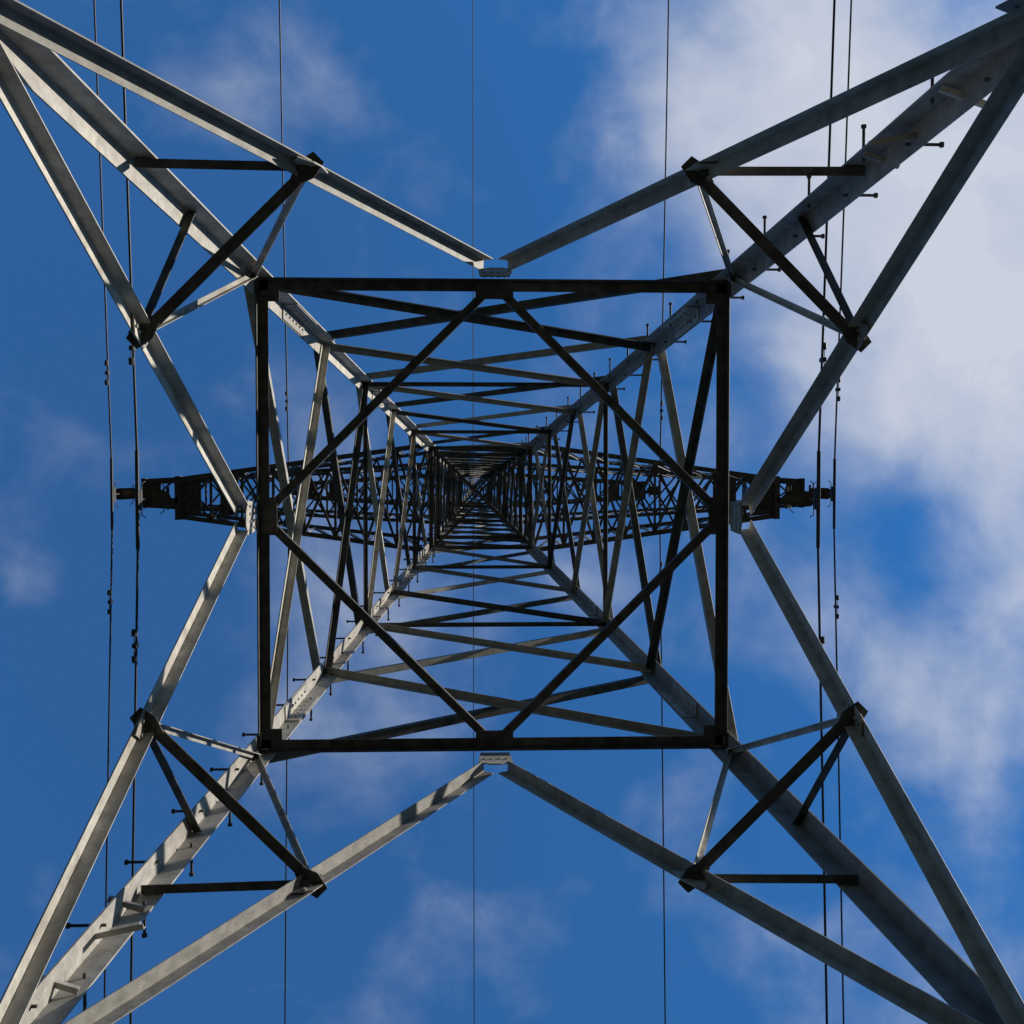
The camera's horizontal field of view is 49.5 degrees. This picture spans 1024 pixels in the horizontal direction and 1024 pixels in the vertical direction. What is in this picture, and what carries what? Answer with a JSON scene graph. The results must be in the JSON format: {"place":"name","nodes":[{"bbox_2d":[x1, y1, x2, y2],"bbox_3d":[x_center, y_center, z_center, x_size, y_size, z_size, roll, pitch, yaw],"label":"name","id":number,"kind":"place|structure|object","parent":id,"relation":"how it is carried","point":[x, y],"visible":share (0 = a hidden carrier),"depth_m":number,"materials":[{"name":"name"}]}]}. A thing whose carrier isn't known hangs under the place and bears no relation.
{"place":"outdoors","nodes":[
{"label":"outdoors","id":0,"kind":"place"},
{"bbox_2d":[0,0,1023,1023],"label":"sky","id":1,"kind":"structure","parent":0,"point":[570,95],"materials":[{"name":"blue"}]},
{"bbox_3d":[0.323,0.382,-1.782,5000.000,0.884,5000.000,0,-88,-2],"label":"grass field","id":2,"kind":"structure","parent":0,"visible":0},
{"bbox_2d":[0,0,1023,1023],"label":"transmission tower","id":3,"kind":"structure","parent":2,"relation":"on","point":[981,63],"depth_m":8.98,"materials":[{"name":"metal"}]},
{"bbox_2d":[93,0,113,997],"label":"power line","id":4,"kind":"object","parent":3,"relation":"attached to","point":[109,592],"visible":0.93,"depth_m":24.53,"materials":[{"name":"metal"}]},
{"bbox_2d":[120,0,139,1023],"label":"power line","id":5,"kind":"object","parent":3,"relation":"attached to","point":[134,632],"visible":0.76,"depth_m":17.69,"materials":[{"name":"metal"}]},
{"bbox_2d":[279,0,289,1023],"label":"power line","id":6,"kind":"object","parent":3,"relation":"attached to","point":[286,400],"visible":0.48,"depth_m":30.77,"materials":[{"name":"metal"}]},
{"bbox_2d":[473,0,474,1023],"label":"power line","id":7,"kind":"object","parent":3,"relation":"attached to","point":[473,491],"visible":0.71,"depth_m":40.95,"materials":[{"name":"metal"}]},
{"bbox_2d":[659,0,668,1023],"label":"power line","id":8,"kind":"object","parent":3,"relation":"attached to","point":[661,419],"visible":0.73,"depth_m":31.22,"materials":[{"name":"metal"}]},
{"bbox_2d":[816,0,835,1023],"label":"power line","id":9,"kind":"object","parent":3,"relation":"attached to","point":[822,359],"visible":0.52,"depth_m":18.11,"materials":[{"name":"metal"}]},
{"bbox_2d":[832,0,851,1023],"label":"power line","id":10,"kind":"object","parent":3,"relation":"attached to","point":[838,398],"visible":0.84,"depth_m":25.11,"materials":[{"name":"metal"}]}
]}

